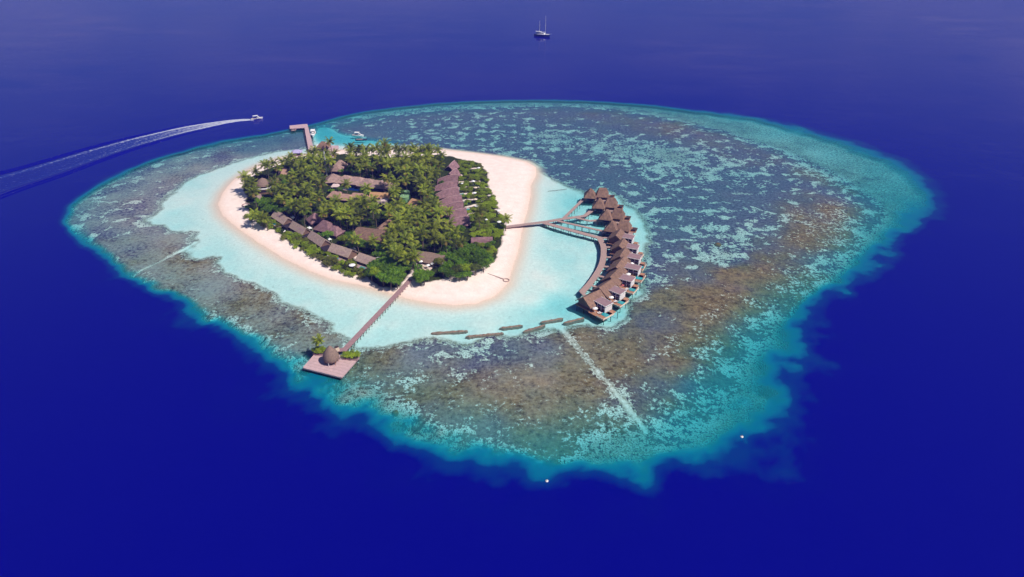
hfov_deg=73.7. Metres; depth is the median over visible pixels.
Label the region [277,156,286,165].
palm tree
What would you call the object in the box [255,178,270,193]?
round restaurant
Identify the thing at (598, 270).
water villa jetty
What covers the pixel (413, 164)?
palm tree
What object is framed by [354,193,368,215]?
palm tree
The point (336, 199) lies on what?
palm tree
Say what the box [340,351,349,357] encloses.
shrub
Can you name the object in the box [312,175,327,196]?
palm tree
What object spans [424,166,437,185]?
palm tree
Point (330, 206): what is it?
palm tree
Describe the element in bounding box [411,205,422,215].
palm tree
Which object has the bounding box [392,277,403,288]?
broadleaf tree
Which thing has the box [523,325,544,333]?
breakwater
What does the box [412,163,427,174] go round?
palm tree
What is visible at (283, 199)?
palm tree
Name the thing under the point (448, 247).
broadleaf tree
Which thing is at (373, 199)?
palm tree
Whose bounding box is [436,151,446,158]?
palm tree
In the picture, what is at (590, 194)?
ocean villa
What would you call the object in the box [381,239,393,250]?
palm tree
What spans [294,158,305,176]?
palm tree
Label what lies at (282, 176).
broadleaf tree
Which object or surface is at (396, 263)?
broadleaf tree
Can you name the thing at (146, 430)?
water
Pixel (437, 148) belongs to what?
palm tree
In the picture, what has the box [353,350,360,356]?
shrub
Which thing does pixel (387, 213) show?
palm tree
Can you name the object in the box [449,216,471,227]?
garden villa
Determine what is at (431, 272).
broadleaf tree
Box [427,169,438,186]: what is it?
palm tree
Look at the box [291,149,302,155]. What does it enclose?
shade platform
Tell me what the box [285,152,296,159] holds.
palm tree
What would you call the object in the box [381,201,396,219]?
palm tree
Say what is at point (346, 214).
palm tree
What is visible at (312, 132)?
motor launch
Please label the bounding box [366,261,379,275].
broadleaf tree
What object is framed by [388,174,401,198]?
palm tree
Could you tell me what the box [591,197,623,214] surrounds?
ocean villa
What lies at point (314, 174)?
palm tree
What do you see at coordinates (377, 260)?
broadleaf tree
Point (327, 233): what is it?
broadleaf tree
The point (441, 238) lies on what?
palm tree
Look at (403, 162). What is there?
palm tree
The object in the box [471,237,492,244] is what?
roof
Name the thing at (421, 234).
palm tree
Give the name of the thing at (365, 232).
spa hall
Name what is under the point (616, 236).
pool villa
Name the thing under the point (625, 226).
ocean villa
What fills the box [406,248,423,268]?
palm tree
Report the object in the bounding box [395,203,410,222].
palm tree
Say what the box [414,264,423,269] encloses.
bush
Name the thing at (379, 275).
broadleaf tree
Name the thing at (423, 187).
palm tree
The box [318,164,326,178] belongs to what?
palm tree
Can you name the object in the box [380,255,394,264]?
broadleaf tree
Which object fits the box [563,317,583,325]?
breakwater
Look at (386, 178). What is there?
palm tree
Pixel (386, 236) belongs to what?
palm tree
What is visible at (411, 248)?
palm tree
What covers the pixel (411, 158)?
palm tree
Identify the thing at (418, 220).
palm tree
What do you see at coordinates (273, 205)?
broadleaf tree
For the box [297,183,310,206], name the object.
palm tree
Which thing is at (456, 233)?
palm tree
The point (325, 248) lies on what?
link building
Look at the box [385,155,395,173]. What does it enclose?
palm tree
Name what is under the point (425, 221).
palm tree
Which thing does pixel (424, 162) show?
palm tree
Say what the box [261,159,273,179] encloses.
palm tree
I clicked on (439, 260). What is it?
broadleaf tree
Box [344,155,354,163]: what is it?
palm tree
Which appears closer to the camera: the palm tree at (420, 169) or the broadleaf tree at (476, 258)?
the broadleaf tree at (476, 258)
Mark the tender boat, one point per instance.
(357, 135)
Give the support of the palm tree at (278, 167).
on the ground
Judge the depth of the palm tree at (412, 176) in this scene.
440.34 m
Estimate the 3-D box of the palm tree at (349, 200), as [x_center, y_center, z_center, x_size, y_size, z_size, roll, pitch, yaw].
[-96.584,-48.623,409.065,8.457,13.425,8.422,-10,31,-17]
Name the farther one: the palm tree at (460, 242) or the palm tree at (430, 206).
the palm tree at (430, 206)
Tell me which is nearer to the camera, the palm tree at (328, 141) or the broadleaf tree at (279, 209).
the broadleaf tree at (279, 209)
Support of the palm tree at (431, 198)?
on the ground
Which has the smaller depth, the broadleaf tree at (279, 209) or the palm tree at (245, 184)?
the broadleaf tree at (279, 209)
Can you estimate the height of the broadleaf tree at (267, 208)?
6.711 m
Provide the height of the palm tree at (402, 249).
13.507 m
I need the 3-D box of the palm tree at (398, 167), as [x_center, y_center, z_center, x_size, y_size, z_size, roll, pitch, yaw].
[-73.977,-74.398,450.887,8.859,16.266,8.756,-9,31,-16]
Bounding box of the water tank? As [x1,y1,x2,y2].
[400,194,410,202]
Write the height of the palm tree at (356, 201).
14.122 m
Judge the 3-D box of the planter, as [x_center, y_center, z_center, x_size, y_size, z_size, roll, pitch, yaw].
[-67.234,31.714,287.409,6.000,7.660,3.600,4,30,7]
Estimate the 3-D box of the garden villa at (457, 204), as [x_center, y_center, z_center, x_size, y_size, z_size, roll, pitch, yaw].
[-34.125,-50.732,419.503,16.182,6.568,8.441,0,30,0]
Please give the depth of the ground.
363.81 m
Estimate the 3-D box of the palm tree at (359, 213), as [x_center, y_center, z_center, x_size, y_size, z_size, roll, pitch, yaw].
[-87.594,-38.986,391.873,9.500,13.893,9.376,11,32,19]
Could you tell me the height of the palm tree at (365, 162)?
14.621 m
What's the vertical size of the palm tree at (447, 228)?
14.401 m
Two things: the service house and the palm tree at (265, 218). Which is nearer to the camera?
the palm tree at (265, 218)
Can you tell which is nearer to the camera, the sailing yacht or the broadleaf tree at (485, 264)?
the broadleaf tree at (485, 264)
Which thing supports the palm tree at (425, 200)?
on the ground
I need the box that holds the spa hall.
[352,219,392,243]
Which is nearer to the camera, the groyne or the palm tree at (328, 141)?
the groyne
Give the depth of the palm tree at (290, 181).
435.63 m
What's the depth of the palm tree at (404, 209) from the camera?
388.74 m
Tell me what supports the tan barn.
on the ground
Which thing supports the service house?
on the ground
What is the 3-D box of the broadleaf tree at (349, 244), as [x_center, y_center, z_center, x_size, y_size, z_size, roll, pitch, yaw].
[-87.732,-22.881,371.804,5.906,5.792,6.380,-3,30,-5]
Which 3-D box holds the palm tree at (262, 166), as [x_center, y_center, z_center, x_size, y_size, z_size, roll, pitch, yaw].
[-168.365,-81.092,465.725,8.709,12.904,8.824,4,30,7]
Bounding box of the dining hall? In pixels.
[334,175,397,191]
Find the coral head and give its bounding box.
[392,410,398,415]
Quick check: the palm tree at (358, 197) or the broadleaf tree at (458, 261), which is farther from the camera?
the palm tree at (358, 197)
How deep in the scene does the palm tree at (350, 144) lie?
482.38 m
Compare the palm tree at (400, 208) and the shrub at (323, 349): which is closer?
the shrub at (323, 349)
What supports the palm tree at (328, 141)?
on the ground
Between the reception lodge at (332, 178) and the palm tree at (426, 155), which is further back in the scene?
the palm tree at (426, 155)
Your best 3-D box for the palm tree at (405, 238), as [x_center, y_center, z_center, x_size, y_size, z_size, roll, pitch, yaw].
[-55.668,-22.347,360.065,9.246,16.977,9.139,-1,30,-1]
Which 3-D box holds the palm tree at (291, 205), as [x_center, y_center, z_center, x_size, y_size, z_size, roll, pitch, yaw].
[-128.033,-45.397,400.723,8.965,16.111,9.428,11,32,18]
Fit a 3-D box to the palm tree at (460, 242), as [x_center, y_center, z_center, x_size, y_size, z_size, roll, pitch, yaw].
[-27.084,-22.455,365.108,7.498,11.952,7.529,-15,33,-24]
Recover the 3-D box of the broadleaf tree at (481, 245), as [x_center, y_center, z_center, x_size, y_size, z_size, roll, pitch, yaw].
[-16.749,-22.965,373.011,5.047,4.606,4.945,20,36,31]
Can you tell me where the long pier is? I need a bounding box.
[343,279,411,351]
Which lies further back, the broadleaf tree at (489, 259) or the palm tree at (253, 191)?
the palm tree at (253, 191)
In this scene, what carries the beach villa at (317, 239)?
on the ground
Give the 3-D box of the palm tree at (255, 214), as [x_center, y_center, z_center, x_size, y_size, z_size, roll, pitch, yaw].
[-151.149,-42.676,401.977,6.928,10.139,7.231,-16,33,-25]
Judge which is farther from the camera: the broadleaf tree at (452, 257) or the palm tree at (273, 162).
the palm tree at (273, 162)
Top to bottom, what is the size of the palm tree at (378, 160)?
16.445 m
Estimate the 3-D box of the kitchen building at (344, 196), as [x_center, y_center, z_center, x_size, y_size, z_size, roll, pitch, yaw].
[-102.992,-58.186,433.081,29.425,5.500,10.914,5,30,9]
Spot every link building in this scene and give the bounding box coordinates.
[282,223,290,230]
[320,245,329,253]
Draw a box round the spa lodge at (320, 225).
[306,213,344,238]
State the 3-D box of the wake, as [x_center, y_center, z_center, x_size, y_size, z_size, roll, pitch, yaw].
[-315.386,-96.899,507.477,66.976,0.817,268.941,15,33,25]
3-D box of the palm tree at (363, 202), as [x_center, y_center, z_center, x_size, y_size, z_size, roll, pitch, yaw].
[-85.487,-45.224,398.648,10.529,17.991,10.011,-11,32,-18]
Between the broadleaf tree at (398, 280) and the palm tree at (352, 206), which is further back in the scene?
the palm tree at (352, 206)
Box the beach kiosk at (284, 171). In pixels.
[278,168,289,175]
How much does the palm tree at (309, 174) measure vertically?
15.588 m
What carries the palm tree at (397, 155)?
on the ground
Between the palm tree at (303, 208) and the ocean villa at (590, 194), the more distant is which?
the ocean villa at (590, 194)
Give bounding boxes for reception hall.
[329,160,347,174]
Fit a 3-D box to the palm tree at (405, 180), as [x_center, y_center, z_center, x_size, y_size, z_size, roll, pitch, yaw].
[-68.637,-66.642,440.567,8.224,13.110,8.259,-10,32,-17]
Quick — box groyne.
[488,273,509,281]
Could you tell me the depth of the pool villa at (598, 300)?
317.75 m
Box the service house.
[407,198,420,207]
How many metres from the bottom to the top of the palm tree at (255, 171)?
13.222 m
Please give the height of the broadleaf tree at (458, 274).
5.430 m
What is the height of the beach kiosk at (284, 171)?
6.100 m
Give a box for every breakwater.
[431,330,467,334]
[465,332,503,339]
[499,325,522,330]
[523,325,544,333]
[540,318,562,324]
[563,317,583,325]
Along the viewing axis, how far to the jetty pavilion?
514.91 m
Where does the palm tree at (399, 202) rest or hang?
on the ground
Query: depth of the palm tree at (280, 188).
417.09 m
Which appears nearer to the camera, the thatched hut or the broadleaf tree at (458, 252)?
the thatched hut
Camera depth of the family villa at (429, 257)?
357.64 m
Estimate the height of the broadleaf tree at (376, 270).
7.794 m
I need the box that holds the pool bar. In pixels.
[331,184,339,188]
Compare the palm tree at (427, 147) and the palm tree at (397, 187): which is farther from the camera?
the palm tree at (427, 147)
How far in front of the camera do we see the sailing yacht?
940.59 m
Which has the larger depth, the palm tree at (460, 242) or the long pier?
the palm tree at (460, 242)
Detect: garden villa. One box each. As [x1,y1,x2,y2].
[435,181,461,190]
[435,187,463,198]
[437,174,463,184]
[438,194,465,206]
[444,160,459,170]
[444,207,471,218]
[445,201,469,211]
[446,168,462,175]
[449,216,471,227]
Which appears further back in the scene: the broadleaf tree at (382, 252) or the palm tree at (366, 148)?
the palm tree at (366, 148)
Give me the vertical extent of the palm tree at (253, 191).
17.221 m
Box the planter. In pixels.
[343,355,359,365]
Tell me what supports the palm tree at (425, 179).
on the ground
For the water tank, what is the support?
on the ground
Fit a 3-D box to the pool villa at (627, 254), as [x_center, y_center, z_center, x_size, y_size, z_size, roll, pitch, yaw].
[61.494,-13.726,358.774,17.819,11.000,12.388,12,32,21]
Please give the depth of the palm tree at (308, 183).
424.69 m
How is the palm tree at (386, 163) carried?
on the ground
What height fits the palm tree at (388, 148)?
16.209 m
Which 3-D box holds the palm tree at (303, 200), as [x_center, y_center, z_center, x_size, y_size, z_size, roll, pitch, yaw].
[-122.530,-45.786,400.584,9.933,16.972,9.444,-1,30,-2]
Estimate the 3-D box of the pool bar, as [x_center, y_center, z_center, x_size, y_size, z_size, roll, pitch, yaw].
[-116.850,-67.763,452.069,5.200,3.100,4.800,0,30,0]
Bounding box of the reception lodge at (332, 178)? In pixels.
[325,174,341,185]
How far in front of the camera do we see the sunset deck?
280.61 m
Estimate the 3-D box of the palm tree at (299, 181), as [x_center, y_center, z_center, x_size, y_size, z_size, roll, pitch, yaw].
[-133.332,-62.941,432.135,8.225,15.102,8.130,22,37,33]
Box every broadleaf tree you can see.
[258,198,270,205]
[260,205,271,215]
[266,202,279,208]
[272,206,284,211]
[276,174,289,179]
[321,230,333,240]
[337,234,348,244]
[345,166,354,174]
[345,241,355,247]
[352,170,360,176]
[355,239,367,249]
[364,269,374,280]
[365,241,375,250]
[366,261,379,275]
[369,266,381,279]
[372,257,387,265]
[374,243,383,250]
[375,272,390,285]
[378,249,389,255]
[378,264,392,273]
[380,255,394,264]
[383,274,397,288]
[384,266,402,274]
[387,258,401,266]
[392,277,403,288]
[393,270,406,283]
[396,263,410,270]
[412,269,424,277]
[415,276,424,285]
[417,271,430,284]
[424,269,434,281]
[434,257,444,265]
[438,266,448,276]
[441,245,452,250]
[442,261,453,267]
[444,253,459,261]
[444,269,455,278]
[451,249,464,255]
[451,264,462,273]
[453,271,463,281]
[454,258,469,265]
[455,224,465,233]
[458,246,469,255]
[460,253,474,261]
[460,263,472,271]
[462,270,472,279]
[465,245,479,254]
[468,263,482,275]
[470,254,485,263]
[473,247,485,254]
[476,259,490,271]
[477,242,484,247]
[478,251,492,258]
[485,256,494,266]
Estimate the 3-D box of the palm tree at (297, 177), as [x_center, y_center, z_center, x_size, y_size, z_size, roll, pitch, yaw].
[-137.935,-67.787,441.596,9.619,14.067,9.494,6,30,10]
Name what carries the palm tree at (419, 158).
on the ground
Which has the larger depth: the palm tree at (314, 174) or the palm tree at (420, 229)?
the palm tree at (314, 174)
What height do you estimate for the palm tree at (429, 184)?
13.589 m
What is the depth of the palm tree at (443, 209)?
394.00 m
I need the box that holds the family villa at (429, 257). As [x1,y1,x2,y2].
[410,251,448,270]
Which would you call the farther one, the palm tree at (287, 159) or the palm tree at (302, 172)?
the palm tree at (287, 159)
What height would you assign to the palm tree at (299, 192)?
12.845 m
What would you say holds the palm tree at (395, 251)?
on the ground
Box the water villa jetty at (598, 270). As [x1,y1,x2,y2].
[506,198,612,295]
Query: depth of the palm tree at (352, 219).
385.18 m
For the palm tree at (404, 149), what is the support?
on the ground
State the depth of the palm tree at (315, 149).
485.21 m
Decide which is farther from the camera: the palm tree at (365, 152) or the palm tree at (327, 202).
the palm tree at (365, 152)
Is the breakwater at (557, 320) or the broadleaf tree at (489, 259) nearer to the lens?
the breakwater at (557, 320)
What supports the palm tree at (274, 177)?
on the ground
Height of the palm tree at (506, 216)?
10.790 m
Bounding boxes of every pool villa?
[575,289,617,324]
[590,279,630,309]
[600,267,640,297]
[606,228,638,245]
[606,256,646,287]
[609,238,643,260]
[610,247,646,272]
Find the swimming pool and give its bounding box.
[343,188,359,190]
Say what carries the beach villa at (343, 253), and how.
on the ground
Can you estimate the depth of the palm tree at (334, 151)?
485.12 m
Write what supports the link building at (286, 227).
on the ground
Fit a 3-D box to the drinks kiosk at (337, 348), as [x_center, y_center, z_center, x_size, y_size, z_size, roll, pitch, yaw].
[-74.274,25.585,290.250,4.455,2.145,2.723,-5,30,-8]
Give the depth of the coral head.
259.96 m
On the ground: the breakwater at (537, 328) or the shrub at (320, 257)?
the shrub at (320, 257)
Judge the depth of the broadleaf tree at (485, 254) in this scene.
356.58 m
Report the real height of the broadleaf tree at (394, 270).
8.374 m
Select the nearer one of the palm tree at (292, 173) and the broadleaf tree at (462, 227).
the broadleaf tree at (462, 227)
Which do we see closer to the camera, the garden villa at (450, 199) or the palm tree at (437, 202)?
the palm tree at (437, 202)
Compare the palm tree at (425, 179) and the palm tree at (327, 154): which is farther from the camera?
the palm tree at (327, 154)
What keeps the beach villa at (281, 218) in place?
on the ground
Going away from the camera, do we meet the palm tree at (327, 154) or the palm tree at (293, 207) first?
the palm tree at (293, 207)
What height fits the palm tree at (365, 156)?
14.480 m
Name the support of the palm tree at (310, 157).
on the ground
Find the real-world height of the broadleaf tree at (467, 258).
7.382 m
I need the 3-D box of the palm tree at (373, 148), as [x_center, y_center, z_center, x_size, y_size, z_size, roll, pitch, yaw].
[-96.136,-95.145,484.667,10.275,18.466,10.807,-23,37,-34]
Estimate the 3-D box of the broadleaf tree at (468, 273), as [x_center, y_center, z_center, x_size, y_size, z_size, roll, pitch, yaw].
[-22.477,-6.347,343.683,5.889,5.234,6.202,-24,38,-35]
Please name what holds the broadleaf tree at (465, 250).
on the ground
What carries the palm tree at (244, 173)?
on the ground
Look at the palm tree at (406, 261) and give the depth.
343.46 m
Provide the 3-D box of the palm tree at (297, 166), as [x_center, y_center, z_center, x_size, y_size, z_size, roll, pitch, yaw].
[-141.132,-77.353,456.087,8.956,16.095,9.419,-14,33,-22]
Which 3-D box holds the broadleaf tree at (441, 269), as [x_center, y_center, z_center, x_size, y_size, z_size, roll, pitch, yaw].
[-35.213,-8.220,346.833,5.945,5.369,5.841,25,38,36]
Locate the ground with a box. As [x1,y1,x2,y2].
[66,100,924,463]
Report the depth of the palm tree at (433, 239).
362.38 m
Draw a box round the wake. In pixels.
[0,118,252,199]
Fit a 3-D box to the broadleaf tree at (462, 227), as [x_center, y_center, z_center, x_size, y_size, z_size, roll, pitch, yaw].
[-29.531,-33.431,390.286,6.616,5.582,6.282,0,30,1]
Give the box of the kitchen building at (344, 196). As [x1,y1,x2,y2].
[326,191,370,202]
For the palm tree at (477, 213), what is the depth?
391.52 m
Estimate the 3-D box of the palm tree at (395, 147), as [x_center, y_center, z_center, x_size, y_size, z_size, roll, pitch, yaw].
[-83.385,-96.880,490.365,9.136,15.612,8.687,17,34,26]
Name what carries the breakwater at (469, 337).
in the water
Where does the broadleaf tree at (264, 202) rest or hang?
on the ground
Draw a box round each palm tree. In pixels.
[236,170,250,192]
[239,179,248,195]
[244,186,261,209]
[245,211,255,227]
[247,177,257,186]
[250,208,257,223]
[251,165,261,179]
[254,210,267,227]
[258,159,267,177]
[258,212,269,230]
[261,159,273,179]
[266,185,276,194]
[268,179,277,194]
[269,157,280,172]
[269,173,278,182]
[271,183,285,205]
[273,163,282,171]
[274,194,286,212]
[275,191,290,214]
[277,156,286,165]
[281,153,293,168]
[284,198,297,222]
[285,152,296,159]
[285,158,296,169]
[285,197,299,218]
[286,177,294,186]
[286,184,295,198]
[288,168,297,186]
[290,172,305,182]
[293,197,308,222]
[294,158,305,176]
[294,161,304,178]
[294,177,306,196]
[294,186,303,195]
[296,167,308,179]
[296,201,311,227]
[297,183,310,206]
[300,181,314,195]
[303,194,316,211]
[304,152,317,162]
[305,171,317,190]
[305,188,316,209]
[309,145,320,164]
[309,162,321,186]
[309,188,325,205]
[311,172,320,188]
[311,333,324,345]
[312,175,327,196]
[313,154,325,173]
[314,206,330,218]
[316,203,327,219]
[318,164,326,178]
[321,198,332,215]
[322,149,332,167]
[323,155,335,173]
[324,136,334,151]
[324,201,336,223]
[329,148,339,160]
[329,193,342,204]
[329,202,340,223]
[331,207,345,228]
[339,206,353,230]
[341,178,352,193]
[342,142,357,149]
[342,202,358,223]
[344,145,355,166]
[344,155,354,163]
[345,214,359,225]
[346,196,355,206]
[347,154,360,174]
[348,231,362,252]
[350,199,359,214]
[352,143,363,154]
[353,162,366,170]
[353,207,366,226]
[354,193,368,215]
[357,147,369,170]
[357,196,370,223]
[358,154,370,173]
[359,143,371,158]
[359,182,373,195]
[361,156,370,174]
[366,161,377,177]
[366,233,379,251]
[367,194,380,218]
[368,202,381,226]
[369,141,382,165]
[374,153,384,176]
[378,146,391,157]
[379,137,389,148]
[379,171,392,191]
[380,229,393,242]
[381,157,392,173]
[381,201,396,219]
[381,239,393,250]
[383,143,393,164]
[383,205,394,217]
[383,223,400,237]
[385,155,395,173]
[385,242,402,267]
[386,186,400,210]
[387,236,402,247]
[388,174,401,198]
[388,182,400,199]
[388,211,402,222]
[390,150,404,159]
[391,142,399,151]
[391,197,404,211]
[391,212,407,224]
[391,220,402,237]
[392,164,403,185]
[393,245,408,257]
[395,159,409,175]
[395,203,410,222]
[395,222,411,245]
[397,230,412,246]
[398,206,412,228]
[398,250,412,272]
[399,164,412,188]
[399,175,411,189]
[400,143,409,151]
[400,151,411,161]
[403,209,413,229]
[403,216,414,228]
[404,242,421,267]
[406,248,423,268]
[407,153,417,170]
[407,226,418,236]
[407,234,419,246]
[408,161,419,172]
[409,171,422,182]
[410,212,424,230]
[411,147,421,155]
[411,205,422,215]
[412,153,423,163]
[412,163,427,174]
[412,175,427,196]
[414,223,429,246]
[414,226,429,250]
[416,206,430,223]
[417,174,433,183]
[417,182,428,192]
[417,196,432,208]
[418,186,434,207]
[419,217,434,238]
[420,143,432,152]
[420,151,433,169]
[420,159,430,176]
[423,199,439,223]
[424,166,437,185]
[425,156,437,165]
[425,179,433,195]
[425,220,440,233]
[426,231,440,252]
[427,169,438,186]
[427,194,437,212]
[431,199,443,219]
[431,205,445,218]
[432,158,445,177]
[432,217,446,231]
[433,145,442,159]
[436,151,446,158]
[437,231,446,250]
[437,231,453,255]
[439,205,447,218]
[441,217,455,239]
[441,224,456,244]
[445,206,454,219]
[447,225,462,249]
[455,236,467,247]
[472,203,487,226]
[501,213,512,230]
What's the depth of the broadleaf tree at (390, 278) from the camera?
333.93 m
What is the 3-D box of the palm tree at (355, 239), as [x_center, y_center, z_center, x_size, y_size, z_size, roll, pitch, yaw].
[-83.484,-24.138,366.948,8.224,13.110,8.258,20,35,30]
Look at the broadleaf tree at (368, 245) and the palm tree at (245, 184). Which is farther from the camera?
the palm tree at (245, 184)
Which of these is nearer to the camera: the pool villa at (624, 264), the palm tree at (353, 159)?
the pool villa at (624, 264)
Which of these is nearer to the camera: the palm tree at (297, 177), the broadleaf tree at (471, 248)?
the broadleaf tree at (471, 248)
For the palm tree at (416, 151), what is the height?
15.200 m
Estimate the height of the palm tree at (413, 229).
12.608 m
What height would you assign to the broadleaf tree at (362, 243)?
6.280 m
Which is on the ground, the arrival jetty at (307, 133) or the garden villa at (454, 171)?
the garden villa at (454, 171)
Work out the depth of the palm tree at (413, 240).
360.34 m
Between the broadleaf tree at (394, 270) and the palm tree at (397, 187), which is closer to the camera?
the broadleaf tree at (394, 270)
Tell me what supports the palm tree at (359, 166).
on the ground
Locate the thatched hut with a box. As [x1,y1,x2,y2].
[323,345,338,364]
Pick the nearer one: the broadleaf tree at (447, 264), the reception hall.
the broadleaf tree at (447, 264)
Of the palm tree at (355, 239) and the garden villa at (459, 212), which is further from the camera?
the garden villa at (459, 212)
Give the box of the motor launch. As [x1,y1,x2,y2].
[310,129,315,136]
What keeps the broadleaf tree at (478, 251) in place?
on the ground
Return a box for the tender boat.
[352,132,363,136]
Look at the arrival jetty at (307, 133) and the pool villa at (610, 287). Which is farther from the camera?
the arrival jetty at (307, 133)
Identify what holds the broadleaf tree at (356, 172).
on the ground
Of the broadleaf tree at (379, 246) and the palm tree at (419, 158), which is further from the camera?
the palm tree at (419, 158)
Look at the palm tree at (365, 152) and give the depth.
474.97 m
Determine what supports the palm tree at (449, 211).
on the ground
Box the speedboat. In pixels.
[251,115,262,119]
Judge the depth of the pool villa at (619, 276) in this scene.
336.65 m
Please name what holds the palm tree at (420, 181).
on the ground
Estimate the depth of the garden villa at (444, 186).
446.99 m
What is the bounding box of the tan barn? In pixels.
[369,192,389,204]
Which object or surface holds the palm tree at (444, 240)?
on the ground
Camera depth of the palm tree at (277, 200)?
411.91 m
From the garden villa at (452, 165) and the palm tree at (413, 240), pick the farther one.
the garden villa at (452, 165)
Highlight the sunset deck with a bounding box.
[303,355,358,384]
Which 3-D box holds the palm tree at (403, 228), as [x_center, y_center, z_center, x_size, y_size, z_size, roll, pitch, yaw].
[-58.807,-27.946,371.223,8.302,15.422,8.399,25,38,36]
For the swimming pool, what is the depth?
449.56 m
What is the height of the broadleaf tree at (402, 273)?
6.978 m
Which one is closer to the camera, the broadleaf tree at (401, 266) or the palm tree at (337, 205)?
the broadleaf tree at (401, 266)
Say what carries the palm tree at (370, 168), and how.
on the ground
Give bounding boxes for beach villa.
[271,211,293,227]
[289,221,310,236]
[307,231,329,249]
[328,243,356,260]
[353,252,377,268]
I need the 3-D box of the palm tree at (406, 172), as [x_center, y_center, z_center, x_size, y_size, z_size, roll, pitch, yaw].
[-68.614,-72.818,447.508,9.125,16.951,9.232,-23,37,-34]
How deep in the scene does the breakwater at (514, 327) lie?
309.63 m
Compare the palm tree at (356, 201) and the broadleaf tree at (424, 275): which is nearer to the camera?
the broadleaf tree at (424, 275)
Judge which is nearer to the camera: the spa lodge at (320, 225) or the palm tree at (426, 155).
the spa lodge at (320, 225)
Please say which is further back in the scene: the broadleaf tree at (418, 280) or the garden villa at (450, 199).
the garden villa at (450, 199)
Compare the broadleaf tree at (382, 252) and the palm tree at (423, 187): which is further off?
the palm tree at (423, 187)
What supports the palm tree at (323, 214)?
on the ground
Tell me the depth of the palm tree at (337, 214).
388.46 m
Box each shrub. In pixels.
[311,346,318,353]
[316,255,324,259]
[317,346,325,352]
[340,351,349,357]
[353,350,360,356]
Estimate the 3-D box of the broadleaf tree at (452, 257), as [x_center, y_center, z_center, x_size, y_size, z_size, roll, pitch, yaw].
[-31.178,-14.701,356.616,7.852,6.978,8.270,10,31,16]
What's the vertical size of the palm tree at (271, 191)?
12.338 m
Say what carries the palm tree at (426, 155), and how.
on the ground
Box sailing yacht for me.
[534,22,549,36]
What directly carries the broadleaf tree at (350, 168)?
on the ground
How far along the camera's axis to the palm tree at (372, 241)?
363.65 m
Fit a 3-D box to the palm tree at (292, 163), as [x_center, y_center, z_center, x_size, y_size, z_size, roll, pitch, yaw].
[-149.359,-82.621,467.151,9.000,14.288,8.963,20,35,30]
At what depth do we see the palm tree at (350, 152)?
479.93 m
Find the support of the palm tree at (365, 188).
on the ground
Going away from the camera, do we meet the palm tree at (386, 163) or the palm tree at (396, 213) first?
the palm tree at (396, 213)
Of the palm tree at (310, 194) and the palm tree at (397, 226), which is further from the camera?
the palm tree at (310, 194)
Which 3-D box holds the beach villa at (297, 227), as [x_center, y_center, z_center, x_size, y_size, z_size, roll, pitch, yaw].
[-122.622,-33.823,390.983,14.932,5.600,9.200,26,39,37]
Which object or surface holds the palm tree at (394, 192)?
on the ground
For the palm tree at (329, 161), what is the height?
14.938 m
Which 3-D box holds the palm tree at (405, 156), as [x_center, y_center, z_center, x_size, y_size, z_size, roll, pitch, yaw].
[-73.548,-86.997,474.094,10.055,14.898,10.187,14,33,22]
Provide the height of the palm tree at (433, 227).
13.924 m
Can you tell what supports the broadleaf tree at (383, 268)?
on the ground
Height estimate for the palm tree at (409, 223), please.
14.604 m
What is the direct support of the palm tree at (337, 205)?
on the ground
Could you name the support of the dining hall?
on the ground
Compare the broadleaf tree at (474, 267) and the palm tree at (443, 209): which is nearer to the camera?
the broadleaf tree at (474, 267)
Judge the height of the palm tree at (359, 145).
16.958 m
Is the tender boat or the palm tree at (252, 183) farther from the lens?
the tender boat
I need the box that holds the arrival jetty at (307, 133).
[289,124,338,157]
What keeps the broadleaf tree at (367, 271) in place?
on the ground
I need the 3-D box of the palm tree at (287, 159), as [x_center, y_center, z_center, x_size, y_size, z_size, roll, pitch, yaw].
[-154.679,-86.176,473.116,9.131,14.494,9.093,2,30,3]
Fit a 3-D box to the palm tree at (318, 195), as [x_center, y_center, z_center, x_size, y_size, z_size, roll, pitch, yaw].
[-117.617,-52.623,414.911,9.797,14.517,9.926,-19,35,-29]
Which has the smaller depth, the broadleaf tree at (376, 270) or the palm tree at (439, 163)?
the broadleaf tree at (376, 270)
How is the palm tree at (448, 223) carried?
on the ground
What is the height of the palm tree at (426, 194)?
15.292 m
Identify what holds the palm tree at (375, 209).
on the ground
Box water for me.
[0,0,1023,576]
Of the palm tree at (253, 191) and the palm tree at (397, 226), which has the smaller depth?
the palm tree at (397, 226)
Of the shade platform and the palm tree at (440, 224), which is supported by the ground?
the palm tree at (440, 224)
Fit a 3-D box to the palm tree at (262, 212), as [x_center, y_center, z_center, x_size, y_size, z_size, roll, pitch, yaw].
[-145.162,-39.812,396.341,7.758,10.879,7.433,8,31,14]
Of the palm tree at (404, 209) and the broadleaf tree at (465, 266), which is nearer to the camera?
the broadleaf tree at (465, 266)
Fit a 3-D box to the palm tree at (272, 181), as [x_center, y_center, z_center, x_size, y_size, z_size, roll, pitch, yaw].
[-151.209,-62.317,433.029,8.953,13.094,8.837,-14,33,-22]
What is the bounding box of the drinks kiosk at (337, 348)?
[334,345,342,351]
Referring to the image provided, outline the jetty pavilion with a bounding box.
[317,141,329,150]
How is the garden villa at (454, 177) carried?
on the ground
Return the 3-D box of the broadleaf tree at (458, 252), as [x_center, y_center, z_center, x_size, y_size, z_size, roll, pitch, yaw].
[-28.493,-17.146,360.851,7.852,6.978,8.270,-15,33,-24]
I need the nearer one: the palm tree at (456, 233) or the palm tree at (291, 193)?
the palm tree at (456, 233)
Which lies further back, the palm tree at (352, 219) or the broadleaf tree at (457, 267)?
the palm tree at (352, 219)
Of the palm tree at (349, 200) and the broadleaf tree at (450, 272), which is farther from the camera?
the palm tree at (349, 200)
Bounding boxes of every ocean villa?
[583,188,614,205]
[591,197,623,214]
[597,208,630,226]
[602,219,637,235]

